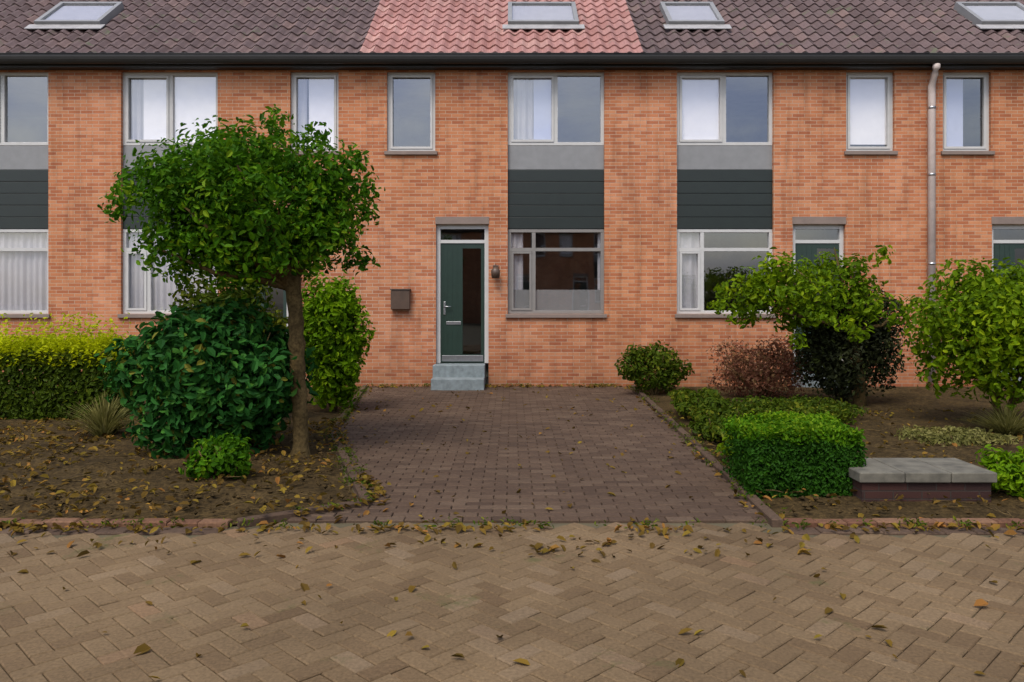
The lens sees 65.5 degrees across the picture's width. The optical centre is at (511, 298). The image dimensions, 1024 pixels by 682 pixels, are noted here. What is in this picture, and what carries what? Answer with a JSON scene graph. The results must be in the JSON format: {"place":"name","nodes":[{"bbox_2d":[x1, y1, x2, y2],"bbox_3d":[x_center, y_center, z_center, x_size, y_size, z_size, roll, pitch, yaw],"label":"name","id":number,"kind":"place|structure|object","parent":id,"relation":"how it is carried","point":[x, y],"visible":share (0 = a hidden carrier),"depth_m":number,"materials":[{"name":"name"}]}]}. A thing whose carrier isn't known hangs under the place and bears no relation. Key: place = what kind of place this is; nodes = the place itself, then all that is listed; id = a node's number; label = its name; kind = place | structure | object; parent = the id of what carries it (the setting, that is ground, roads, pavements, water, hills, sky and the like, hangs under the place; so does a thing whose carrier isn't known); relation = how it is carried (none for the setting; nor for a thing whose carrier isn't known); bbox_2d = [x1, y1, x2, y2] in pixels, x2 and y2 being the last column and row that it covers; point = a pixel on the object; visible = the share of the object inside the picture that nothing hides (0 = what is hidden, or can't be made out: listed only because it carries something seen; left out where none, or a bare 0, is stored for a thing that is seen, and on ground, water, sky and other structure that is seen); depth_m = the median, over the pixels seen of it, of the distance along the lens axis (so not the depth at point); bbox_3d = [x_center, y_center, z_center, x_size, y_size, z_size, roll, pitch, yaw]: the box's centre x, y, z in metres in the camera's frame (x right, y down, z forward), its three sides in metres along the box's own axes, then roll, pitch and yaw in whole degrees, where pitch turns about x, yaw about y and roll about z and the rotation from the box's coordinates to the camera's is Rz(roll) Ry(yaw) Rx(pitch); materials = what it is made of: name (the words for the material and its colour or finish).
{"place":"outdoors","nodes":[
{"label":"outdoors","id":0,"kind":"place"},
{"bbox_2d":[0,0,135,385],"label":"terraced house","id":1,"kind":"structure","parent":0,"point":[42,171],"depth_m":14.46,"materials":[{"name":"orange brick"}]},
{"bbox_2d":[0,72,47,145],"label":"window","id":2,"kind":"structure","parent":1,"relation":"in","point":[3,75],"depth_m":14.47,"materials":[{"name":"paint"}]},
{"bbox_2d":[0,229,50,317],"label":"window","id":3,"kind":"structure","parent":1,"relation":"in","point":[23,252],"depth_m":14.56,"materials":[{"name":"paint"}]},
{"bbox_2d":[24,2,123,28],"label":"roof window","id":4,"kind":"structure","parent":1,"relation":"in","point":[64,15],"depth_m":15.49,"materials":[{"name":"white glass"}]},
{"bbox_2d":[73,0,379,386],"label":"terraced house","id":5,"kind":"structure","parent":0,"point":[155,70],"depth_m":14.46,"materials":[{"name":"orange brick"}]},
{"bbox_2d":[117,229,217,317],"bbox_3d":[-6.197,-0.452,14.468,1.829,1.610,0.235,0,0,0],"label":"window","id":6,"kind":"structure","parent":5,"relation":"in","point":[144,295],"depth_m":14.54,"materials":[{"name":"paint"}]},
{"bbox_2d":[123,72,217,145],"bbox_3d":[-6.197,-3.442,14.521,1.749,1.330,0.127,0,0,0],"label":"window","id":7,"kind":"structure","parent":5,"relation":"in","point":[155,104],"depth_m":14.53,"materials":[{"name":"paint"}]},
{"bbox_2d":[243,284,286,326],"bbox_3d":[-4.500,0.085,14.521,0.793,2.167,0.049,0,0,0],"label":"front door","id":8,"kind":"structure","parent":5,"relation":"in","point":[280,301],"depth_m":14.52,"materials":[{"name":"grey paint"}]},
{"bbox_2d":[291,72,340,154],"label":"window","id":9,"kind":"structure","parent":5,"relation":"in","point":[323,86],"depth_m":14.53,"materials":[{"name":"paint"}]},
{"bbox_2d":[359,0,643,390],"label":"terraced house","id":10,"kind":"structure","parent":0,"point":[502,145],"depth_m":14.40,"materials":[{"name":"orange brick"}]},
{"bbox_2d":[390,289,410,309],"bbox_3d":[-2.006,0.014,14.332,0.360,0.375,0.135,0,0,0],"label":"mailbox","id":11,"kind":"object","parent":10,"relation":"attached to","point":[400,299],"visible":1,"depth_m":14.28,"materials":[{"name":"brown metal"}]},
{"bbox_2d":[384,72,436,154],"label":"window","id":12,"kind":"structure","parent":10,"relation":"in","point":[392,150],"depth_m":14.46,"materials":[{"name":"paint"}]},
{"bbox_2d":[441,243,483,361],"bbox_3d":[-0.900,0.085,14.490,0.793,2.167,0.110,0,0,0],"label":"front door","id":13,"kind":"structure","parent":10,"relation":"in","point":[462,264],"depth_m":14.50,"materials":[{"name":"green paint"}]},
{"bbox_2d":[502,2,584,28],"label":"roof window","id":14,"kind":"structure","parent":10,"relation":"in","point":[521,15],"depth_m":15.49,"materials":[{"name":"white glass"}]},
{"bbox_2d":[508,72,603,145],"bbox_3d":[0.797,-3.442,14.522,1.749,1.330,0.127,0,0,0],"label":"window","id":15,"kind":"structure","parent":10,"relation":"in","point":[532,96],"depth_m":14.53,"materials":[{"name":"glass"}]},
{"bbox_2d":[506,229,606,317],"bbox_3d":[0.797,-0.452,14.468,1.829,1.610,0.235,0,0,0],"label":"window","id":16,"kind":"structure","parent":10,"relation":"in","point":[531,303],"depth_m":14.47,"materials":[{"name":"grey paint"}]},
{"bbox_2d":[0,434,1023,681],"bbox_3d":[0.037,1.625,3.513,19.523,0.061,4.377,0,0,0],"label":"street paving","id":17,"kind":"structure","parent":0,"point":[623,615],"depth_m":4.13,"materials":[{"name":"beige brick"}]},
{"bbox_2d":[0,518,232,528],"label":"bed kerb","id":18,"kind":"structure","parent":17,"relation":"on","point":[199,523],"depth_m":5.58,"materials":[{"name":"concrete"}]},
{"bbox_2d":[0,387,359,524],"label":"garden bed soil","id":19,"kind":"structure","parent":17,"relation":"on","point":[159,479],"depth_m":6.78,"materials":[{"name":"brown soil"}]},
{"bbox_2d":[0,312,143,419],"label":"privet hedge","id":20,"kind":"object","parent":19,"relation":"on","point":[38,360],"visible":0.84,"depth_m":10.02,"materials":[{"name":"green plant"}]},
{"bbox_2d":[57,393,140,436],"bbox_3d":[-4.554,1.318,8.910,1.081,0.604,1.069,0,0,0],"label":"grass tuft","id":21,"kind":"object","parent":19,"relation":"on","point":[103,421],"visible":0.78,"depth_m":8.82,"materials":[{"name":"green plant"}]},
{"bbox_2d":[94,297,318,458],"bbox_3d":[-3.110,0.820,8.112,2.152,1.663,1.724,0,0,0],"label":"rhododendron","id":22,"kind":"object","parent":19,"relation":"on","point":[207,373],"visible":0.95,"depth_m":7.67,"materials":[{"name":"green plant"}]},
{"bbox_2d":[178,433,253,480],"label":"shrub","id":23,"kind":"object","parent":19,"relation":"on","point":[228,455],"visible":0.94,"depth_m":6.76,"materials":[{"name":"green plant"}]},
{"bbox_2d":[165,266,287,330],"bbox_3d":[-3.558,0.510,9.966,1.418,2.277,1.060,0,0,17],"label":"leafy shrub","id":24,"kind":"object","parent":19,"relation":"on","point":[209,298],"visible":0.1,"depth_m":9.88,"materials":[{"name":"green plant"}]},
{"bbox_2d":[97,104,385,456],"bbox_3d":[-2.602,-0.102,8.007,2.749,3.520,2.304,0,0,0],"label":"globe tree","id":25,"kind":"object","parent":19,"relation":"on","point":[225,195],"visible":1,"depth_m":7.64,"materials":[{"name":"green plant"}]},
{"bbox_2d":[301,272,376,411],"bbox_3d":[-2.562,0.633,11.240,1.083,2.030,1.134,0,0,-32],"label":"leafy shrub","id":26,"kind":"object","parent":19,"relation":"on","point":[334,330],"visible":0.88,"depth_m":10.95,"materials":[{"name":"green plant"}]},
{"bbox_2d":[237,385,371,527],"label":"path kerb","id":27,"kind":"structure","parent":17,"relation":"on","point":[280,516],"depth_m":6.04,"materials":[{"name":"concrete"}]},
{"bbox_2d":[0,426,1017,515],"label":"soil clods","id":28,"kind":"object","parent":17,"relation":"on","point":[806,506],"visible":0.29,"depth_m":6.12,"materials":[{"name":"brown soil"}]},
{"bbox_2d":[631,385,783,526],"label":"path kerb","id":29,"kind":"structure","parent":17,"relation":"on","point":[773,518],"depth_m":7.18,"materials":[{"name":"concrete"}]},
{"bbox_2d":[783,518,1023,527],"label":"bed kerb","id":30,"kind":"structure","parent":17,"relation":"on","point":[1002,522],"depth_m":5.58,"materials":[{"name":"concrete"}]},
{"bbox_2d":[287,386,767,522],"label":"forecourt path","id":31,"kind":"structure","parent":0,"point":[402,459],"depth_m":7.79,"materials":[{"name":"brown brick"}]},
{"bbox_2d":[0,384,1023,678],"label":"fallen leaves","id":32,"kind":"object","parent":31,"relation":"on","point":[378,490],"visible":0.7,"depth_m":5.97,"materials":[{"name":"brown plant"}]},
{"bbox_2d":[1,383,1023,530],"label":"weeds","id":33,"kind":"object","parent":31,"relation":"on","point":[283,524],"visible":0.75,"depth_m":6.09,"materials":[{"name":"green plant"}]},
{"bbox_2d":[625,0,929,387],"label":"terraced house","id":34,"kind":"structure","parent":0,"point":[786,126],"depth_m":14.40,"materials":[{"name":"orange brick"}]},
{"bbox_2d":[659,2,731,28],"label":"roof window","id":35,"kind":"structure","parent":34,"relation":"in","point":[677,15],"depth_m":15.49,"materials":[{"name":"white glass"}]},
{"bbox_2d":[677,72,771,145],"bbox_3d":[3.857,-3.442,14.509,1.749,1.330,0.102,0,0,0],"label":"window","id":36,"kind":"structure","parent":34,"relation":"in","point":[701,96],"depth_m":14.53,"materials":[{"name":"glass"}]},
{"bbox_2d":[675,229,775,317],"bbox_3d":[3.857,-0.452,14.468,1.829,1.610,0.235,0,0,0],"label":"window","id":37,"kind":"structure","parent":34,"relation":"in","point":[690,242],"depth_m":14.47,"materials":[{"name":"paint"}]},
{"bbox_2d":[795,243,838,358],"bbox_3d":[5.554,0.085,14.518,0.793,2.167,0.053,0,0,0],"label":"front door","id":38,"kind":"structure","parent":34,"relation":"in","point":[807,250],"depth_m":14.50,"materials":[{"name":"green paint"}]},
{"bbox_2d":[844,72,897,154],"bbox_3d":[6.480,-3.349,14.455,0.954,1.516,0.210,0,0,0],"label":"window","id":39,"kind":"structure","parent":34,"relation":"in","point":[869,95],"depth_m":14.53,"materials":[{"name":"paint"}]},
{"bbox_2d":[640,386,1023,524],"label":"garden bed soil","id":40,"kind":"structure","parent":0,"point":[900,400],"depth_m":8.64,"materials":[{"name":"brown soil"}]},
{"bbox_2d":[0,420,1023,518],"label":"dead twigs","id":41,"kind":"object","parent":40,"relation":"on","point":[349,485],"visible":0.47,"depth_m":6.58,"materials":[{"name":"brown wood"}]},
{"bbox_2d":[614,340,694,394],"bbox_3d":[2.349,1.172,13.069,1.108,0.962,1.036,0,0,32],"label":"border plant","id":42,"kind":"object","parent":40,"relation":"on","point":[645,362],"visible":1,"depth_m":12.98,"materials":[{"name":"green plant"}]},
{"bbox_2d":[667,387,736,419],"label":"border plant","id":43,"kind":"object","parent":40,"relation":"on","point":[686,401],"visible":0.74,"depth_m":10.31,"materials":[{"name":"green plant"}]},
{"bbox_2d":[687,407,741,443],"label":"border plant","id":44,"kind":"object","parent":40,"relation":"on","point":[706,423],"visible":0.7,"depth_m":8.85,"materials":[{"name":"green plant"}]},
{"bbox_2d":[716,429,746,457],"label":"border plant","id":45,"kind":"object","parent":40,"relation":"on","point":[719,446],"visible":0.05,"depth_m":7.74,"materials":[{"name":"green plant"}]},
{"bbox_2d":[706,335,812,398],"bbox_3d":[3.878,1.109,12.271,1.764,1.088,1.094,0,0,0],"label":"barberry","id":46,"kind":"object","parent":40,"relation":"on","point":[750,377],"visible":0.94,"depth_m":12.18,"materials":[{"name":"brown plant"}]},
{"bbox_2d":[720,410,868,498],"bbox_3d":[2.326,1.349,6.695,1.056,0.763,0.966,0,0,0],"label":"box hedge","id":47,"kind":"object","parent":40,"relation":"on","point":[782,451],"visible":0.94,"depth_m":6.31,"materials":[{"name":"green plant"}]},
{"bbox_2d":[721,394,870,424],"bbox_3d":[3.540,1.435,9.967,1.604,0.447,1.866,0,0,37],"label":"ground cover","id":48,"kind":"object","parent":40,"relation":"on","point":[818,404],"visible":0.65,"depth_m":9.81,"materials":[{"name":"green plant"}]},
{"bbox_2d":[706,245,925,405],"bbox_3d":[4.339,0.463,11.357,2.903,2.381,2.177,0,0,-11],"label":"tree","id":49,"kind":"object","parent":40,"relation":"on","point":[799,289],"visible":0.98,"depth_m":10.99,"materials":[{"name":"green plant"}]},
{"bbox_2d":[790,284,908,402],"bbox_3d":[4.899,0.704,11.608,1.774,1.886,1.310,0,0,0],"label":"dark shrub","id":50,"kind":"object","parent":40,"relation":"on","point":[830,345],"visible":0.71,"depth_m":11.31,"materials":[{"name":"green plant"}]},
{"bbox_2d":[835,458,996,501],"bbox_3d":[3.175,1.490,6.360,1.051,0.320,0.580,0,0,0],"label":"bench","id":51,"kind":"object","parent":40,"relation":"on","point":[909,479],"visible":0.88,"depth_m":6.10,"materials":[{"name":"grey concrete"}]},
{"bbox_2d":[894,425,1022,446],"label":"ground cover","id":52,"kind":"object","parent":40,"relation":"on","point":[950,435],"visible":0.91,"depth_m":8.45,"materials":[{"name":"green plant"}]},
{"bbox_2d":[897,256,1023,414],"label":"broad shrub","id":53,"kind":"object","parent":40,"relation":"on","point":[982,325],"visible":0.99,"depth_m":9.22,"materials":[{"name":"green plant"}]},
{"bbox_2d":[954,404,1023,435],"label":"grass tuft","id":54,"kind":"object","parent":40,"relation":"on","point":[1007,422],"visible":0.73,"depth_m":8.96,"materials":[{"name":"green plant"}]},
{"bbox_2d":[975,444,1023,498],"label":"shrub","id":55,"kind":"object","parent":40,"relation":"on","point":[1007,467],"visible":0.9,"depth_m":6.21,"materials":[{"name":"green plant"}]},
{"bbox_2d":[870,0,1023,386],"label":"terraced house","id":56,"kind":"structure","parent":0,"point":[974,49],"depth_m":14.40,"materials":[{"name":"orange brick"}]},
{"bbox_2d":[927,63,940,381],"bbox_3d":[7.534,-1.329,14.242,0.144,5.657,0.335,0,0,0],"label":"downpipe","id":57,"kind":"object","parent":56,"relation":"attached to","point":[931,174],"visible":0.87,"depth_m":14.24,"materials":[{"name":"metal"}]},
{"bbox_2d":[941,72,994,154],"bbox_3d":[8.229,-3.349,14.455,0.954,1.516,0.210,0,0,0],"label":"window","id":58,"kind":"structure","parent":56,"relation":"in","point":[952,81],"depth_m":14.48,"materials":[{"name":"paint"}]},
{"bbox_2d":[953,2,1023,28],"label":"roof window","id":59,"kind":"structure","parent":56,"relation":"in","point":[984,15],"depth_m":15.61,"materials":[{"name":"white glass"}]},
{"bbox_2d":[993,243,1023,284],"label":"front door","id":60,"kind":"structure","parent":56,"relation":"in","point":[1015,251],"depth_m":14.50,"materials":[{"name":"green paint"}]},
{"label":"ground","id":61,"kind":"structure","parent":0,"visible":0},
{"bbox_2d":[0,526,224,534],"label":"street kerb","id":62,"kind":"structure","parent":61,"relation":"on","point":[119,530],"depth_m":5.46,"materials":[{"name":"grey concrete"}]},
{"bbox_2d":[786,526,1023,534],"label":"street kerb","id":63,"kind":"structure","parent":61,"relation":"on","point":[858,530],"depth_m":5.46,"materials":[{"name":"grey concrete"}]}
]}

